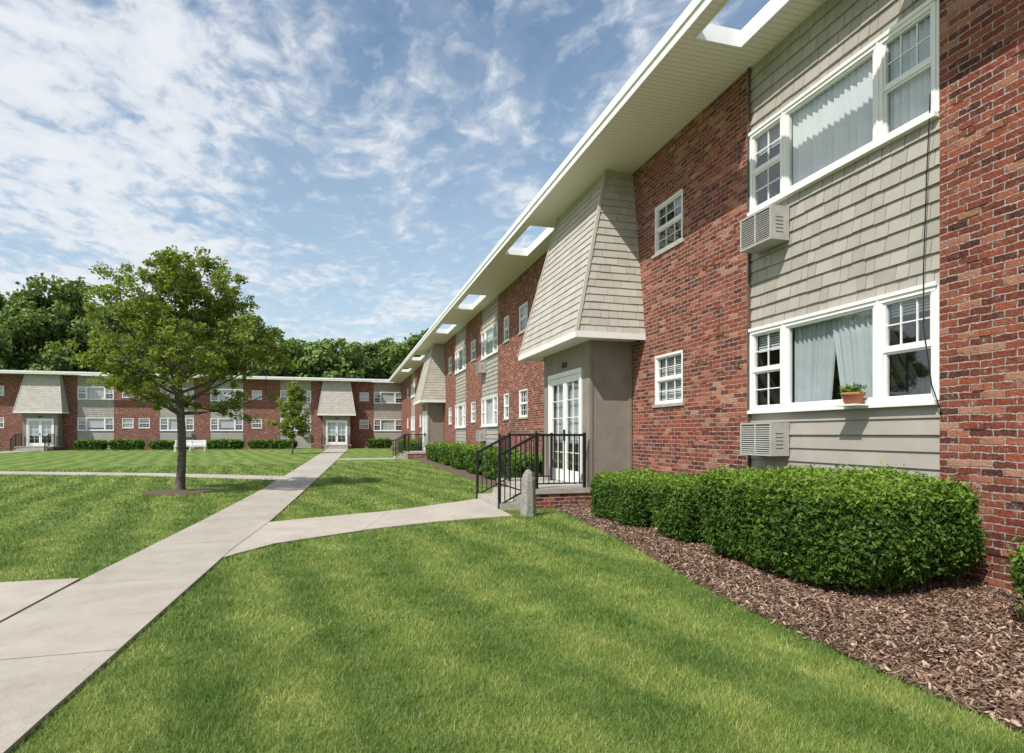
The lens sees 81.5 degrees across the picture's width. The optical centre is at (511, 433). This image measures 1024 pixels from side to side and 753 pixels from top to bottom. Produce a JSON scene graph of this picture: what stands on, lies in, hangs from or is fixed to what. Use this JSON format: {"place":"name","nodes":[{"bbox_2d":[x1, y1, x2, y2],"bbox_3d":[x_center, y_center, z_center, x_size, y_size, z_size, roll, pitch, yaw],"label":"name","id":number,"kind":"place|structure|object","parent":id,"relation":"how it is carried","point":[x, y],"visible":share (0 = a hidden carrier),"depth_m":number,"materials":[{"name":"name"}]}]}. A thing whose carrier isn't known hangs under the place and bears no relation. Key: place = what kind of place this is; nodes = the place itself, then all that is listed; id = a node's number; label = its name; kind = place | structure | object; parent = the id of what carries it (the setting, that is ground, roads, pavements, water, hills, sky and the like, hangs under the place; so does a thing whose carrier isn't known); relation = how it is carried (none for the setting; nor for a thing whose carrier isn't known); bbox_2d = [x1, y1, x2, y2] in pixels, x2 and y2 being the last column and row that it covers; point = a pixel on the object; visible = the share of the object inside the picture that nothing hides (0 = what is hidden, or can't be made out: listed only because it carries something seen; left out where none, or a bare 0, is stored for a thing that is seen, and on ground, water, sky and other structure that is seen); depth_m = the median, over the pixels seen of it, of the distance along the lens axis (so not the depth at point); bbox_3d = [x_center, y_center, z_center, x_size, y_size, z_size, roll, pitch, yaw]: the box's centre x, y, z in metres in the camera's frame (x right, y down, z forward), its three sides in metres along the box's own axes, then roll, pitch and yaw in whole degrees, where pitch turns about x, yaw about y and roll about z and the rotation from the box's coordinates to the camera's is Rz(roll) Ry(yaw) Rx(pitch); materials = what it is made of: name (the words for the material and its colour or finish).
{"place":"outdoors","nodes":[
{"label":"outdoors","id":0,"kind":"place"},
{"bbox_2d":[0,578,79,622],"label":"concrete sidewalk","id":1,"kind":"structure","parent":0,"point":[16,597],"depth_m":5.53,"materials":[{"name":"grey concrete"}]},
{"bbox_2d":[0,451,282,479],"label":"concrete sidewalk","id":2,"kind":"structure","parent":0,"point":[263,477],"depth_m":21.66,"materials":[{"name":"grey concrete"}]},
{"bbox_2d":[0,449,347,752],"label":"concrete sidewalk","id":3,"kind":"structure","parent":0,"point":[53,647],"depth_m":4.98,"materials":[{"name":"grey concrete"}]},
{"bbox_2d":[30,421,344,435],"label":"glass doors","id":4,"kind":"structure","parent":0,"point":[34,430],"depth_m":54.64,"materials":[{"name":"glass"}]},
{"bbox_2d":[337,458,394,459],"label":"concrete sidewalk","id":5,"kind":"structure","parent":0,"point":[364,458],"depth_m":35.80,"materials":[{"name":"grey concrete"}]},
{"bbox_2d":[223,499,512,557],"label":"concrete sidewalk","id":6,"kind":"structure","parent":0,"point":[271,533],"depth_m":10.02,"materials":[{"name":"grey concrete"}]},
{"bbox_2d":[476,433,585,508],"bbox_3d":[0.216,0.735,13.384,1.855,1.530,3.028,0,0,-16],"label":"metal stair railing","id":7,"kind":"object","parent":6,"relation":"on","point":[501,442],"visible":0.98,"depth_m":12.17,"materials":[{"name":"black metal"}]},
{"bbox_2d":[0,0,769,352],"label":"sky","id":8,"kind":"structure","parent":0,"point":[358,162],"materials":[{"name":"blue"}]},
{"bbox_2d":[0,448,1023,752],"bbox_3d":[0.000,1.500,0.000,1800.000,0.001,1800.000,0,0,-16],"label":"lawn","id":9,"kind":"structure","parent":0,"point":[82,460],"depth_m":4.22,"materials":[{"name":"green plant"}]},
{"bbox_2d":[10,434,54,450],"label":"metal stair railing","id":10,"kind":"object","parent":9,"relation":"on","point":[47,437],"visible":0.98,"depth_m":53.22,"materials":[{"name":"black metal"}]},
{"bbox_2d":[72,439,107,449],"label":"clipped hedge","id":11,"kind":"object","parent":9,"relation":"on","point":[95,444],"visible":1,"depth_m":54.16,"materials":[{"name":"green plant"}]},
{"bbox_2d":[107,438,144,449],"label":"clipped hedge","id":12,"kind":"object","parent":9,"relation":"on","point":[125,444],"visible":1,"depth_m":54.90,"materials":[{"name":"green plant"}]},
{"bbox_2d":[147,439,188,449],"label":"clipped hedge","id":13,"kind":"object","parent":9,"relation":"on","point":[161,444],"visible":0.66,"depth_m":55.73,"materials":[{"name":"green plant"}]},
{"bbox_2d":[44,245,298,489],"bbox_3d":[-8.374,-1.733,15.638,5.214,6.494,5.303,0,0,-16],"label":"pear tree","id":14,"kind":"object","parent":9,"relation":"on","point":[183,331],"visible":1,"depth_m":14.88,"materials":[{"name":"green plant"}]},
{"bbox_2d":[143,489,216,495],"bbox_3d":[-8.574,1.460,15.370,1.707,0.061,1.700,0,0,43],"label":"mulch ring","id":15,"kind":"object","parent":9,"relation":"on","point":[175,492],"visible":0.89,"depth_m":15.07,"materials":[{"name":"brown wood"}]},
{"bbox_2d":[0,374,373,450],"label":"brick walls","id":16,"kind":"structure","parent":9,"relation":"on","point":[265,407],"depth_m":58.78,"materials":[{"name":"red brick"}]},
{"bbox_2d":[12,374,355,414],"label":"entrance hood","id":17,"kind":"object","parent":16,"relation":"attached to","point":[41,393],"visible":1,"depth_m":54.72,"materials":[{"name":"beige wood"}]},
{"bbox_2d":[23,413,349,445],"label":"vestibule","id":18,"kind":"object","parent":16,"relation":"attached to","point":[57,417],"visible":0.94,"depth_m":54.94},
{"bbox_2d":[0,370,400,445],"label":"trim and frames","id":19,"kind":"structure","parent":16,"relation":"attached to","point":[28,425],"depth_m":58.54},
{"bbox_2d":[0,388,400,442],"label":"window panes","id":20,"kind":"object","parent":19,"relation":"attached to","point":[34,439],"visible":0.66,"depth_m":59.17,"materials":[{"name":"glass"}]},
{"bbox_2d":[0,387,400,429],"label":"blinds","id":21,"kind":"object","parent":20,"relation":"attached to","point":[95,392],"visible":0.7,"depth_m":59.46,"materials":[{"name":"white fabric"}]},
{"bbox_2d":[0,373,401,382],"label":"soffit","id":22,"kind":"structure","parent":16,"relation":"attached to","point":[240,378],"depth_m":59.99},
{"bbox_2d":[78,376,400,449],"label":"siding","id":23,"kind":"object","parent":16,"relation":"attached to","point":[97,408],"visible":0.59,"depth_m":59.33,"materials":[{"name":"plastic"}]},
{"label":"air conditioners","id":24,"kind":"object","parent":23,"relation":"attached to","visible":0},
{"bbox_2d":[186,404,308,436],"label":"ac grilles","id":25,"kind":"object","parent":24,"relation":"attached to","point":[307,406],"visible":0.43,"depth_m":61.23,"materials":[{"name":"grey metal"}]},
{"bbox_2d":[174,440,206,451],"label":"park bench","id":26,"kind":"object","parent":9,"relation":"on","point":[191,444],"visible":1,"depth_m":50.50,"materials":[{"name":"white wood"}]},
{"bbox_2d":[14,397,368,450],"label":"steps and sills","id":27,"kind":"structure","parent":9,"relation":"on","point":[326,447],"depth_m":57.01,"materials":[{"name":"concrete"}]},
{"bbox_2d":[0,273,428,378],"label":"distant trees","id":28,"kind":"object","parent":9,"relation":"on","point":[29,326],"visible":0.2,"depth_m":75.94,"materials":[{"name":"green plant"}]},
{"bbox_2d":[206,438,244,448],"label":"clipped hedge","id":29,"kind":"object","parent":9,"relation":"on","point":[215,443],"visible":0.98,"depth_m":57.20,"materials":[{"name":"green plant"}]},
{"bbox_2d":[246,439,297,448],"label":"clipped hedge","id":30,"kind":"object","parent":9,"relation":"on","point":[272,444],"visible":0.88,"depth_m":58.30,"materials":[{"name":"green plant"}]},
{"bbox_2d":[265,380,312,453],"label":"pear tree","id":31,"kind":"object","parent":9,"relation":"on","point":[294,406],"visible":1,"depth_m":44.69,"materials":[{"name":"green plant"}]},
{"bbox_2d":[366,437,392,447],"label":"clipped hedge","id":32,"kind":"object","parent":9,"relation":"on","point":[376,442],"visible":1,"depth_m":61.09,"materials":[{"name":"green plant"}]},
{"bbox_2d":[393,434,426,458],"bbox_3d":[-6.473,0.735,37.182,1.855,1.530,2.988,0,0,-16],"label":"metal stair railing","id":33,"kind":"object","parent":9,"relation":"on","point":[421,442],"visible":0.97,"depth_m":35.95,"materials":[{"name":"black metal"}]},
{"bbox_2d":[388,448,497,486],"bbox_3d":[-5.724,1.462,38.383,1.948,0.057,47.000,0,0,-16],"label":"mulch bed","id":34,"kind":"object","parent":9,"relation":"on","point":[464,473],"visible":0.2,"depth_m":23.27,"materials":[{"name":"brown wood"}]},
{"bbox_2d":[400,438,414,450],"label":"clipped hedge","id":35,"kind":"object","parent":34,"relation":"on","point":[403,444],"visible":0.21,"depth_m":47.18,"materials":[{"name":"green plant"}]},
{"bbox_2d":[403,440,419,450],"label":"clipped hedge","id":36,"kind":"object","parent":34,"relation":"on","point":[414,444],"visible":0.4,"depth_m":41.34,"materials":[{"name":"green plant"}]},
{"bbox_2d":[425,442,448,461],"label":"clipped hedge","id":37,"kind":"object","parent":34,"relation":"on","point":[431,450],"visible":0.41,"depth_m":31.11,"materials":[{"name":"green plant"}]},
{"bbox_2d":[437,441,466,464],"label":"clipped hedge","id":38,"kind":"object","parent":34,"relation":"on","point":[443,450],"visible":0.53,"depth_m":27.27,"materials":[{"name":"green plant"}]},
{"bbox_2d":[448,444,475,469],"bbox_3d":[-1.895,0.961,24.949,1.430,1.151,2.830,0,0,-16],"label":"clipped hedge","id":39,"kind":"object","parent":34,"relation":"on","point":[456,455],"visible":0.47,"depth_m":24.23,"materials":[{"name":"green plant"}]},
{"bbox_2d":[463,444,497,474],"bbox_3d":[-1.006,0.942,21.836,1.436,1.182,2.878,0,0,-16],"label":"clipped hedge","id":40,"kind":"object","parent":34,"relation":"on","point":[469,460],"visible":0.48,"depth_m":21.35,"materials":[{"name":"green plant"}]},
{"bbox_2d":[481,447,525,480],"bbox_3d":[-0.273,0.960,19.190,1.346,1.164,2.319,0,0,-16],"label":"clipped hedge","id":41,"kind":"object","parent":34,"relation":"on","point":[494,462],"visible":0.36,"depth_m":18.71,"materials":[{"name":"green plant"}]},
{"bbox_2d":[496,451,541,477],"bbox_3d":[0.334,1.025,17.025,1.377,1.038,2.082,0,0,-16],"label":"clipped hedge","id":42,"kind":"object","parent":34,"relation":"on","point":[522,465],"visible":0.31,"depth_m":16.23,"materials":[{"name":"green plant"}]},
{"bbox_2d":[520,469,535,516],"bbox_3d":[0.299,1.070,10.835,0.277,0.860,0.222,0,0,-16],"label":"stone post","id":43,"kind":"object","parent":9,"relation":"on","point":[528,497],"visible":0.96,"depth_m":10.75,"materials":[{"name":"grey stone"}]},
{"bbox_2d":[393,238,684,509],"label":"steps and sills","id":44,"kind":"structure","parent":9,"relation":"on","point":[514,503],"depth_m":12.34,"materials":[{"name":"concrete"}]},
{"bbox_2d":[401,0,1023,592],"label":"brick walls","id":45,"kind":"structure","parent":9,"relation":"on","point":[693,284],"depth_m":8.99,"materials":[{"name":"red brick"}]},
{"bbox_2d":[390,0,826,404],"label":"soffit","id":46,"kind":"structure","parent":45,"relation":"attached to","point":[687,81],"depth_m":10.56,"materials":[{"name":"beige paint"}]},
{"bbox_2d":[459,16,930,425],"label":"rooms","id":47,"kind":"object","parent":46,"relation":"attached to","point":[909,374],"visible":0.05,"depth_m":8.15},
{"bbox_2d":[460,18,930,425],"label":"blinds","id":48,"kind":"object","parent":47,"relation":"attached to","point":[831,125],"visible":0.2,"depth_m":7.31,"materials":[{"name":"white fabric"}]},
{"bbox_2d":[389,0,939,485],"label":"trim and frames","id":49,"kind":"structure","parent":45,"relation":"attached to","point":[875,50],"depth_m":8.19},
{"bbox_2d":[412,385,426,446],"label":"window panes","id":50,"kind":"object","parent":49,"relation":"attached to","point":[420,418],"visible":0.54,"depth_m":48.19,"materials":[{"name":"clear glass"}]},
{"bbox_2d":[424,94,942,440],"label":"fittings","id":51,"kind":"object","parent":49,"relation":"attached to","point":[564,364],"visible":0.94,"depth_m":6.14,"materials":[{"name":"black metal"}]},
{"bbox_2d":[555,310,872,442],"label":"curtains","id":52,"kind":"object","parent":49,"relation":"hanging from","point":[847,340],"visible":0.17,"depth_m":7.68,"materials":[{"name":"white fabric"}]},
{"bbox_2d":[833,382,868,406],"bbox_3d":[3.986,-0.467,6.967,0.265,0.278,0.398,0,0,-16],"label":"potted plant","id":53,"kind":"object","parent":49,"relation":"on","point":[854,395],"visible":1,"depth_m":6.89,"materials":[{"name":"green plant"}]},
{"bbox_2d":[411,0,939,479],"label":"siding","id":54,"kind":"object","parent":45,"relation":"attached to","point":[857,230],"visible":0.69,"depth_m":7.25,"materials":[{"name":"plastic"}]},
{"bbox_2d":[420,204,788,455],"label":"air conditioners","id":55,"kind":"object","parent":54,"relation":"attached to","point":[774,238],"visible":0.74,"depth_m":8.13,"materials":[{"name":"beige metal"}]},
{"bbox_2d":[420,208,782,453],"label":"ac grilles","id":56,"kind":"object","parent":55,"relation":"attached to","point":[745,429],"visible":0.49,"depth_m":8.32,"materials":[{"name":"grey metal"}]},
{"bbox_2d":[747,68,749,469],"bbox_3d":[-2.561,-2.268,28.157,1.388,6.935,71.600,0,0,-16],"label":"conduit","id":57,"kind":"object","parent":45,"relation":"attached to","point":[748,254],"visible":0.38,"depth_m":8.91,"materials":[{"name":"grey metal"}]},
{"bbox_2d":[555,504,1023,730],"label":"mulch bed","id":58,"kind":"object","parent":9,"relation":"on","point":[919,653],"visible":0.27,"depth_m":4.61,"materials":[{"name":"brown wood"}]},
{"bbox_2d":[587,466,686,527],"bbox_3d":[2.171,1.059,9.916,1.522,1.003,2.033,0,0,-16],"label":"clipped hedge","id":59,"kind":"object","parent":58,"relation":"on","point":[622,496],"visible":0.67,"depth_m":9.48,"materials":[{"name":"green plant"}]},
{"bbox_2d":[645,470,712,543],"bbox_3d":[2.662,1.022,8.270,1.533,1.037,1.308,0,0,-16],"label":"clipped hedge","id":60,"kind":"object","parent":58,"relation":"on","point":[674,514],"visible":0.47,"depth_m":7.89,"materials":[{"name":"green plant"}]},
{"bbox_2d":[692,460,992,594],"bbox_3d":[3.282,0.913,6.309,2.045,1.284,2.693,0,0,-16],"label":"clipped hedge","id":61,"kind":"object","parent":58,"relation":"on","point":[868,528],"visible":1,"depth_m":5.37,"materials":[{"name":"green plant"}]},
{"bbox_2d":[998,536,1023,616],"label":"clipped hedge","id":62,"kind":"object","parent":58,"relation":"on","point":[1018,568],"visible":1,"depth_m":4.32,"materials":[{"name":"green plant"}]}
]}

